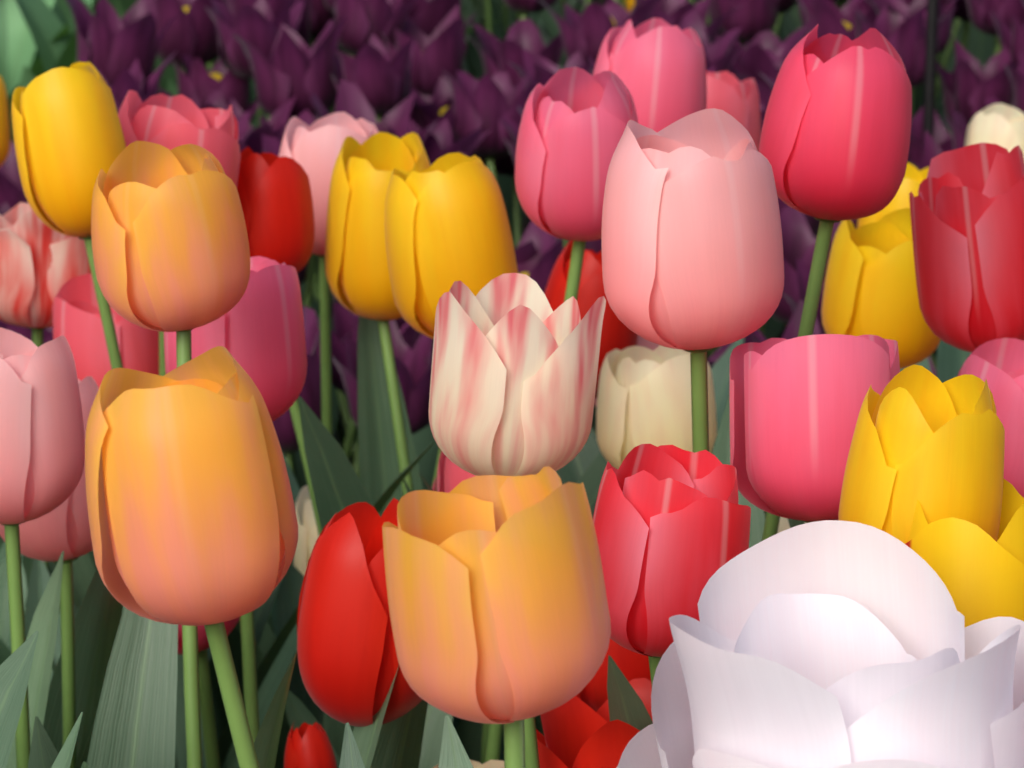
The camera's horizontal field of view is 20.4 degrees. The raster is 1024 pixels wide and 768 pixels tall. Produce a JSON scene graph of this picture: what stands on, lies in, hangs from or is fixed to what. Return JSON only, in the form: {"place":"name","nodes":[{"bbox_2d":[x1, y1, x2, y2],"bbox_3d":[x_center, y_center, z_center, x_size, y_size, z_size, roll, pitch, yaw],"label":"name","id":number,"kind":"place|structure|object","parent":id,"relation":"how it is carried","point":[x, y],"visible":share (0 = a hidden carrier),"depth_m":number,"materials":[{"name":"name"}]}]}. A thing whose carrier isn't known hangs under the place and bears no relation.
{"place":"outdoors","nodes":[
{"label":"outdoors","id":0,"kind":"place"},
{"bbox_2d":[333,0,786,464],"bbox_3d":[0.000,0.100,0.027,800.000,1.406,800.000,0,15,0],"label":"soil","id":1,"kind":"structure","parent":0,"point":[526,222],"depth_m":2.90,"materials":[{"name":"brown soil"}]},
{"bbox_2d":[0,76,10,165],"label":"tulip","id":2,"kind":"object","parent":1,"relation":"on","point":[5,143],"visible":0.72,"depth_m":1.93,"materials":[{"name":"yellow plant"}]},
{"bbox_2d":[0,558,26,646],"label":"tulip leaves","id":3,"kind":"object","parent":1,"relation":"on","point":[4,620],"visible":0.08,"depth_m":1.48,"materials":[{"name":"green plant"}]},
{"bbox_2d":[0,141,27,208],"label":"purple tulip","id":4,"kind":"object","parent":1,"relation":"on","point":[12,194],"visible":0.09,"depth_m":2.11,"materials":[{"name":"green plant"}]},
{"bbox_2d":[0,631,38,767],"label":"tulip leaves","id":5,"kind":"object","parent":1,"relation":"on","point":[15,667],"visible":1,"depth_m":0.94,"materials":[{"name":"green plant"}]},
{"bbox_2d":[0,327,84,767],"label":"tulip","id":6,"kind":"object","parent":1,"relation":"on","point":[42,450],"visible":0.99,"depth_m":1.02,"materials":[{"name":"pink plant"}]},
{"bbox_2d":[28,716,57,767],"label":"tulip leaves","id":7,"kind":"object","parent":1,"relation":"on","point":[43,752],"visible":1,"depth_m":0.99,"materials":[{"name":"green plant"}]},
{"bbox_2d":[0,202,90,664],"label":"tulip","id":8,"kind":"object","parent":1,"relation":"on","point":[41,263],"visible":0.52,"depth_m":1.35,"materials":[{"name":"pink plant"}]},
{"bbox_2d":[0,376,98,767],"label":"tulip","id":9,"kind":"object","parent":1,"relation":"on","point":[64,526],"visible":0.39,"depth_m":1.13,"materials":[{"name":"pink plant"}]},
{"bbox_2d":[51,712,82,767],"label":"tulip leaves","id":10,"kind":"object","parent":1,"relation":"on","point":[64,758],"visible":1,"depth_m":0.90,"materials":[{"name":"green plant"}]},
{"bbox_2d":[25,559,122,758],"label":"tulip leaves","id":11,"kind":"object","parent":1,"relation":"on","point":[97,619],"visible":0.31,"depth_m":1.21,"materials":[{"name":"green plant"}]},
{"bbox_2d":[31,273,158,573],"bbox_3d":[-0.198,0.196,1.411,0.132,0.513,0.088,3,15,13],"label":"tulip","id":12,"kind":"object","parent":1,"relation":"on","point":[77,323],"visible":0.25,"depth_m":1.31,"materials":[{"name":"pink plant"}]},
{"bbox_2d":[53,50,177,112],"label":"purple tulip","id":13,"kind":"object","parent":1,"relation":"on","point":[126,81],"visible":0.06,"depth_m":2.18,"materials":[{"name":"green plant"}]},
{"bbox_2d":[66,0,181,87],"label":"purple tulip","id":14,"kind":"object","parent":1,"relation":"on","point":[111,45],"visible":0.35,"depth_m":2.33,"materials":[{"name":"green plant"}]},
{"bbox_2d":[81,607,177,767],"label":"tulip leaves","id":15,"kind":"object","parent":1,"relation":"on","point":[135,723],"visible":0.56,"depth_m":1.06,"materials":[{"name":"green plant"}]},
{"bbox_2d":[12,62,296,767],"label":"tulip","id":16,"kind":"object","parent":1,"relation":"on","point":[69,141],"visible":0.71,"depth_m":1.20,"materials":[{"name":"yellow plant"}]},
{"bbox_2d":[155,0,219,72],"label":"purple tulip","id":17,"kind":"object","parent":1,"relation":"on","point":[191,32],"visible":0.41,"depth_m":2.50,"materials":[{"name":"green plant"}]},
{"bbox_2d":[178,617,239,767],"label":"tulip","id":18,"kind":"object","parent":1,"relation":"on","point":[209,728],"visible":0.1,"depth_m":1.23,"materials":[{"name":"green plant"}]},
{"bbox_2d":[168,54,250,110],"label":"purple tulip","id":19,"kind":"object","parent":1,"relation":"on","point":[198,83],"visible":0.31,"depth_m":2.36,"materials":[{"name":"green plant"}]},
{"bbox_2d":[85,346,364,767],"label":"tulip","id":20,"kind":"object","parent":1,"relation":"on","point":[192,516],"visible":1,"depth_m":0.73,"materials":[{"name":"orange plant"}]},
{"bbox_2d":[209,627,243,740],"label":"tulip leaves","id":21,"kind":"object","parent":1,"relation":"on","point":[234,640],"visible":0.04,"depth_m":1.35,"materials":[{"name":"green plant"}]},
{"bbox_2d":[47,90,434,767],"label":"tulip","id":22,"kind":"object","parent":1,"relation":"on","point":[169,122],"visible":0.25,"depth_m":1.28,"materials":[{"name":"pink plant"}]},
{"bbox_2d":[91,141,398,767],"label":"tulip","id":23,"kind":"object","parent":1,"relation":"on","point":[170,245],"visible":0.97,"depth_m":0.98,"materials":[{"name":"orange plant"}]},
{"bbox_2d":[0,0,513,142],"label":"foliage shrub leaves","id":24,"kind":"object","parent":1,"relation":"on","point":[38,38],"visible":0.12,"depth_m":2.72,"materials":[{"name":"green plant"}]},
{"bbox_2d":[226,96,295,153],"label":"purple tulip","id":25,"kind":"object","parent":1,"relation":"on","point":[278,121],"visible":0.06,"depth_m":2.25,"materials":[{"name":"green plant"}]},
{"bbox_2d":[204,0,318,314],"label":"purple tulip","id":26,"kind":"object","parent":1,"relation":"on","point":[257,25],"visible":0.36,"depth_m":2.33,"materials":[{"name":"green plant"}]},
{"bbox_2d":[223,0,299,125],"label":"purple tulip","id":27,"kind":"object","parent":1,"relation":"on","point":[234,7],"visible":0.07,"depth_m":2.43,"materials":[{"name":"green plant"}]},
{"bbox_2d":[253,582,280,645],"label":"tulip leaves","id":28,"kind":"object","parent":1,"relation":"on","point":[261,613],"visible":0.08,"depth_m":1.37,"materials":[{"name":"green plant"}]},
{"bbox_2d":[235,147,322,767],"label":"tulip","id":29,"kind":"object","parent":1,"relation":"on","point":[275,194],"visible":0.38,"depth_m":1.30,"materials":[{"name":"red plant"}]},
{"bbox_2d":[261,134,316,308],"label":"purple tulip","id":30,"kind":"object","parent":1,"relation":"on","point":[271,145],"visible":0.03,"depth_m":2.05,"materials":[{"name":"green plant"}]},
{"bbox_2d":[231,16,347,434],"bbox_3d":[-0.180,-0.099,2.329,0.091,0.412,0.091,-11,18,-35],"label":"purple tulip","id":31,"kind":"object","parent":1,"relation":"on","point":[291,67],"visible":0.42,"depth_m":2.27,"materials":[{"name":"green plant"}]},
{"bbox_2d":[268,305,321,616],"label":"purple tulip","id":32,"kind":"object","parent":1,"relation":"on","point":[310,394],"visible":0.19,"depth_m":1.81,"materials":[{"name":"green plant"}]},
{"bbox_2d":[293,485,318,575],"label":"tulip","id":33,"kind":"object","parent":1,"relation":"on","point":[308,536],"visible":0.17,"depth_m":1.43,"materials":[{"name":"beige plant"}]},
{"bbox_2d":[164,256,452,767],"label":"tulip","id":34,"kind":"object","parent":1,"relation":"on","point":[257,331],"visible":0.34,"depth_m":1.08,"materials":[{"name":"pink plant"}]},
{"bbox_2d":[259,109,357,458],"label":"purple tulip","id":35,"kind":"object","parent":1,"relation":"on","point":[307,117],"visible":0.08,"depth_m":2.24,"materials":[{"name":"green plant"}]},
{"bbox_2d":[284,721,336,767],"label":"tulip","id":36,"kind":"object","parent":1,"relation":"on","point":[308,746],"visible":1,"depth_m":1.12,"materials":[{"name":"red plant"}]},
{"bbox_2d":[259,112,377,657],"bbox_3d":[-0.100,0.137,1.511,0.096,0.573,0.114,0,15,0],"label":"tulip","id":37,"kind":"object","parent":1,"relation":"on","point":[313,150],"visible":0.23,"depth_m":1.42,"materials":[{"name":"pink plant"}]},
{"bbox_2d":[310,0,335,118],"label":"purple tulip","id":38,"kind":"object","parent":1,"relation":"on","point":[322,15],"visible":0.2,"depth_m":2.67,"materials":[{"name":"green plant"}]},
{"bbox_2d":[297,498,422,767],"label":"tulip","id":39,"kind":"object","parent":1,"relation":"on","point":[348,662],"visible":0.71,"depth_m":1.00,"materials":[{"name":"red plant"}]},
{"bbox_2d":[318,0,415,445],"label":"purple tulip","id":40,"kind":"object","parent":1,"relation":"on","point":[365,20],"visible":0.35,"depth_m":2.42,"materials":[{"name":"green plant"}]},
{"bbox_2d":[316,302,418,478],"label":"purple tulip","id":41,"kind":"object","parent":1,"relation":"on","point":[345,322],"visible":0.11,"depth_m":1.90,"materials":[{"name":"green plant"}]},
{"bbox_2d":[331,34,415,122],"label":"purple tulip","id":42,"kind":"object","parent":1,"relation":"on","point":[376,75],"visible":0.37,"depth_m":2.25,"materials":[{"name":"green plant"}]},
{"bbox_2d":[311,79,437,330],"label":"purple tulip","id":43,"kind":"object","parent":1,"relation":"on","point":[351,100],"visible":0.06,"depth_m":2.14,"materials":[{"name":"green plant"}]},
{"bbox_2d":[331,320,432,434],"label":"purple tulip","id":44,"kind":"object","parent":1,"relation":"on","point":[413,368],"visible":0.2,"depth_m":1.79,"materials":[{"name":"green plant"}]},
{"bbox_2d":[325,132,459,729],"bbox_3d":[-0.051,0.165,1.395,0.064,0.580,0.102,-11,18,-35],"label":"tulip","id":45,"kind":"object","parent":1,"relation":"on","point":[357,271],"visible":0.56,"depth_m":1.34,"materials":[{"name":"yellow plant"}]},
{"bbox_2d":[285,152,517,767],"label":"tulip","id":46,"kind":"object","parent":1,"relation":"on","point":[447,225],"visible":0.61,"depth_m":1.19,"materials":[{"name":"yellow plant"}]},
{"bbox_2d":[378,5,477,353],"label":"purple tulip","id":47,"kind":"object","parent":1,"relation":"on","point":[444,46],"visible":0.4,"depth_m":2.42,"materials":[{"name":"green plant"}]},
{"bbox_2d":[401,0,462,37],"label":"purple tulip","id":48,"kind":"object","parent":1,"relation":"on","point":[427,17],"visible":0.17,"depth_m":2.49,"materials":[{"name":"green plant"}]},
{"bbox_2d":[383,111,490,437],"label":"purple tulip","id":49,"kind":"object","parent":1,"relation":"on","point":[437,143],"visible":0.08,"depth_m":2.13,"materials":[{"name":"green plant"}]},
{"bbox_2d":[409,76,475,156],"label":"purple tulip","id":50,"kind":"object","parent":1,"relation":"on","point":[442,92],"visible":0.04,"depth_m":2.40,"materials":[{"name":"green plant"}]},
{"bbox_2d":[412,152,489,489],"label":"purple tulip","id":51,"kind":"object","parent":1,"relation":"on","point":[423,439],"depth_m":2.11,"materials":[{"name":"green plant"}]},
{"bbox_2d":[298,396,607,761],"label":"tulip leaves","id":52,"kind":"object","parent":1,"relation":"on","point":[337,486],"visible":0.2,"depth_m":1.26,"materials":[{"name":"green plant"}]},
{"bbox_2d":[437,451,502,761],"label":"tulip","id":53,"kind":"object","parent":1,"relation":"on","point":[451,476],"visible":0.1,"depth_m":1.19,"materials":[{"name":"pink plant"}]},
{"bbox_2d":[461,0,484,79],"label":"purple tulip","id":54,"kind":"object","parent":1,"relation":"on","point":[473,55],"visible":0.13,"depth_m":3.16,"materials":[{"name":"green plant"}]},
{"bbox_2d":[442,69,541,180],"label":"purple tulip","id":55,"kind":"object","parent":1,"relation":"on","point":[485,102],"visible":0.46,"depth_m":2.19,"materials":[{"name":"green plant"}]},
{"bbox_2d":[382,466,610,767],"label":"tulip","id":56,"kind":"object","parent":1,"relation":"on","point":[498,602],"visible":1,"depth_m":0.71,"materials":[{"name":"orange plant"}]},
{"bbox_2d":[476,88,520,248],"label":"purple tulip","id":57,"kind":"object","parent":1,"relation":"on","point":[504,164],"visible":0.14,"depth_m":2.29,"materials":[{"name":"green plant"}]},
{"bbox_2d":[463,0,557,73],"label":"purple tulip","id":58,"kind":"object","parent":1,"relation":"on","point":[524,8],"visible":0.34,"depth_m":2.53,"materials":[{"name":"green plant"}]},
{"bbox_2d":[484,0,537,244],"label":"purple tulip","id":59,"kind":"object","parent":1,"relation":"on","point":[504,182],"visible":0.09,"depth_m":2.73,"materials":[{"name":"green plant"}]},
{"bbox_2d":[465,19,563,87],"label":"purple tulip","id":60,"kind":"object","parent":1,"relation":"on","point":[496,54],"visible":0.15,"depth_m":2.43,"materials":[{"name":"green plant"}]},
{"bbox_2d":[429,273,605,767],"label":"tulip","id":61,"kind":"object","parent":1,"relation":"on","point":[515,360],"visible":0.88,"depth_m":0.92,"materials":[{"name":"beige plant"}]},
{"bbox_2d":[400,67,637,760],"bbox_3d":[0.013,0.167,1.287,0.129,0.632,0.114,0,15,0],"label":"tulip","id":62,"kind":"object","parent":1,"relation":"on","point":[574,122],"visible":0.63,"depth_m":1.17,"materials":[{"name":"pink plant"}]},
{"bbox_2d":[516,221,563,292],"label":"purple tulip","id":63,"kind":"object","parent":1,"relation":"on","point":[538,267],"visible":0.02,"depth_m":1.91,"materials":[{"name":"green plant"}]},
{"bbox_2d":[507,47,594,432],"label":"purple tulip","id":64,"kind":"object","parent":1,"relation":"on","point":[536,66],"visible":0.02,"depth_m":2.31,"materials":[{"name":"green plant"}]},
{"bbox_2d":[556,427,599,484],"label":"tulip leaves","id":65,"kind":"object","parent":1,"relation":"on","point":[575,469],"visible":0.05,"depth_m":1.35,"materials":[{"name":"green plant"}]},
{"bbox_2d":[544,240,637,397],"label":"tulip","id":66,"kind":"object","parent":1,"relation":"on","point":[617,333],"visible":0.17,"depth_m":1.36,"materials":[{"name":"red plant"}]},
{"bbox_2d":[536,678,652,767],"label":"tulip","id":67,"kind":"object","parent":1,"relation":"on","point":[578,733],"visible":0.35,"depth_m":1.02,"materials":[{"name":"red plant"}]},
{"bbox_2d":[539,0,658,69],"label":"purple tulip","id":68,"kind":"object","parent":1,"relation":"on","point":[585,33],"visible":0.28,"depth_m":2.36,"materials":[{"name":"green plant"}]},
{"bbox_2d":[576,639,650,711],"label":"tulip","id":69,"kind":"object","parent":1,"relation":"on","point":[593,693],"visible":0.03,"depth_m":1.07,"materials":[{"name":"red plant"}]},
{"bbox_2d":[596,345,716,468],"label":"tulip","id":70,"kind":"object","parent":1,"relation":"on","point":[644,395],"visible":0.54,"depth_m":1.28,"materials":[{"name":"beige plant"}]},
{"bbox_2d":[593,444,750,684],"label":"tulip","id":71,"kind":"object","parent":1,"relation":"on","point":[672,526],"visible":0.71,"depth_m":0.87,"materials":[{"name":"red plant"}]},
{"bbox_2d":[593,18,765,513],"bbox_3d":[0.071,0.118,1.489,0.147,0.621,0.110,0,15,0],"label":"tulip","id":72,"kind":"object","parent":1,"relation":"on","point":[657,66],"visible":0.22,"depth_m":1.39,"materials":[{"name":"pink plant"}]},
{"bbox_2d":[630,0,747,45],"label":"purple tulip","id":73,"kind":"object","parent":1,"relation":"on","point":[672,12],"visible":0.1,"depth_m":2.41,"materials":[{"name":"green plant"}]},
{"bbox_2d":[601,108,783,730],"bbox_3d":[0.070,0.207,1.097,0.064,0.654,0.222,2,15,7],"label":"tulip","id":74,"kind":"object","parent":1,"relation":"on","point":[692,251],"visible":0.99,"depth_m":0.92,"materials":[{"name":"pink plant"}]},
{"bbox_2d":[637,8,755,71],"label":"purple tulip","id":75,"kind":"object","parent":1,"relation":"on","point":[719,56],"visible":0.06,"depth_m":2.29,"materials":[{"name":"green plant"}]},
{"bbox_2d":[706,71,760,432],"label":"tulip","id":76,"kind":"object","parent":1,"relation":"on","point":[731,95],"visible":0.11,"depth_m":1.58,"materials":[{"name":"pink plant"}]},
{"bbox_2d":[708,0,778,46],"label":"purple tulip","id":77,"kind":"object","parent":1,"relation":"on","point":[753,18],"visible":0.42,"depth_m":2.53,"materials":[{"name":"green plant"}]},
{"bbox_2d":[706,22,810,359],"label":"purple tulip","id":78,"kind":"object","parent":1,"relation":"on","point":[753,59],"visible":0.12,"depth_m":2.35,"materials":[{"name":"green plant"}]},
{"bbox_2d":[734,48,783,109],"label":"purple tulip","id":79,"kind":"object","parent":1,"relation":"on","point":[764,91],"visible":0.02,"depth_m":2.28,"materials":[{"name":"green plant"}]},
{"bbox_2d":[743,300,820,343],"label":"purple tulip","id":80,"kind":"object","parent":1,"relation":"on","point":[791,331],"depth_m":1.84,"materials":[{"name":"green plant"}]},
{"bbox_2d":[783,258,825,333],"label":"purple tulip","id":81,"kind":"object","parent":1,"relation":"on","point":[803,271],"visible":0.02,"depth_m":1.89,"materials":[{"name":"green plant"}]},
{"bbox_2d":[712,24,911,547],"bbox_3d":[0.097,0.195,1.111,0.094,0.671,0.219,-7,16,-24],"label":"tulip","id":82,"kind":"object","parent":1,"relation":"on","point":[834,145],"visible":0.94,"depth_m":1.01,"materials":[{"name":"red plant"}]},
{"bbox_2d":[772,206,852,323],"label":"purple tulip","id":83,"kind":"object","parent":1,"relation":"on","point":[799,240],"visible":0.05,"depth_m":2.01,"materials":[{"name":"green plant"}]},
{"bbox_2d":[730,334,899,522],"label":"tulip","id":84,"kind":"object","parent":1,"relation":"on","point":[795,404],"visible":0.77,"depth_m":0.91,"materials":[{"name":"pink plant"}]},
{"bbox_2d":[616,520,1023,767],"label":"tulip","id":85,"kind":"object","parent":1,"relation":"on","point":[832,644],"visible":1,"depth_m":0.77,"materials":[{"name":"white plant"}]},
{"bbox_2d":[786,0,878,326],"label":"purple tulip","id":86,"kind":"object","parent":1,"relation":"on","point":[825,17],"visible":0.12,"depth_m":2.44,"materials":[{"name":"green plant"}]},
{"bbox_2d":[821,208,940,368],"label":"tulip","id":87,"kind":"object","parent":1,"relation":"on","point":[870,286],"visible":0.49,"depth_m":1.26,"materials":[{"name":"yellow plant"}]},
{"bbox_2d":[857,162,928,227],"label":"tulip","id":88,"kind":"object","parent":1,"relation":"on","point":[914,177],"visible":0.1,"depth_m":1.52,"materials":[{"name":"yellow plant"}]},
{"bbox_2d":[853,4,956,87],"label":"purple tulip","id":89,"kind":"object","parent":1,"relation":"on","point":[906,38],"visible":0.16,"depth_m":2.35,"materials":[{"name":"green plant"}]},
{"bbox_2d":[787,143,1023,527],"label":"tulip","id":90,"kind":"object","parent":1,"relation":"on","point":[967,213],"visible":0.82,"depth_m":1.11,"materials":[{"name":"red plant"}]},
{"bbox_2d":[867,0,955,106],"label":"purple tulip","id":91,"kind":"object","parent":1,"relation":"on","point":[906,12],"visible":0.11,"depth_m":2.44,"materials":[{"name":"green plant"}]},
{"bbox_2d":[838,365,1004,543],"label":"tulip","id":92,"kind":"object","parent":1,"relation":"on","point":[932,443],"visible":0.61,"depth_m":0.85,"materials":[{"name":"yellow plant"}]},
{"bbox_2d":[907,107,952,165],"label":"purple tulip","id":93,"kind":"object","parent":1,"relation":"on","point":[943,139],"visible":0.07,"depth_m":2.33,"materials":[{"name":"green plant"}]},
{"bbox_2d":[922,0,938,152],"bbox_3d":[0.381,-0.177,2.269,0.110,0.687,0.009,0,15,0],"label":"tulip","id":94,"kind":"object","parent":1,"relation":"on","point":[930,64],"visible":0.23,"depth_m":2.25,"materials":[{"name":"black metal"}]},
{"bbox_2d":[912,19,961,117],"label":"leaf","id":95,"kind":"object","parent":1,"relation":"on","point":[918,102],"visible":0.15,"depth_m":2.78,"materials":[{"name":"green plant"}]},
{"bbox_2d":[943,111,967,149],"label":"purple tulip","id":96,"kind":"object","parent":1,"relation":"on","point":[958,127],"visible":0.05,"depth_m":2.13,"materials":[{"name":"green plant"}]},
{"bbox_2d":[905,479,1023,627],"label":"tulip","id":97,"kind":"object","parent":1,"relation":"on","point":[978,570],"visible":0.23,"depth_m":0.83,"materials":[{"name":"yellow plant"}]},
{"bbox_2d":[942,21,995,117],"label":"leaf","id":98,"kind":"object","parent":1,"relation":"on","point":[981,46],"visible":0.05,"depth_m":2.96,"materials":[{"name":"green plant"}]},
{"bbox_2d":[933,39,1018,358],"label":"purple tulip","id":99,"kind":"object","parent":1,"relation":"on","point":[969,85],"visible":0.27,"depth_m":2.38,"materials":[{"name":"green plant"}]},
{"bbox_2d":[936,103,1023,382],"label":"tulip","id":100,"kind":"object","parent":1,"relation":"on","point":[1000,124],"visible":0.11,"depth_m":1.68,"materials":[{"name":"beige plant"}]},
{"bbox_2d":[958,338,1023,497],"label":"tulip","id":101,"kind":"object","parent":1,"relation":"on","point":[998,364],"visible":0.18,"depth_m":1.07,"materials":[{"name":"pink plant"}]},
{"bbox_2d":[966,0,1023,55],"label":"purple tulip","id":102,"kind":"object","parent":1,"relation":"on","point":[979,12],"visible":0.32,"depth_m":2.50,"materials":[{"name":"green plant"}]},
{"bbox_2d":[991,10,1023,64],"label":"purple tulip","id":103,"kind":"object","parent":1,"relation":"on","point":[1012,41],"visible":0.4,"depth_m":2.44,"materials":[{"name":"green plant"}]},
{"bbox_2d":[1004,46,1023,112],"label":"purple tulip","id":104,"kind":"object","parent":1,"relation":"on","point":[1016,78],"visible":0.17,"depth_m":2.26,"materials":[{"name":"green plant"}]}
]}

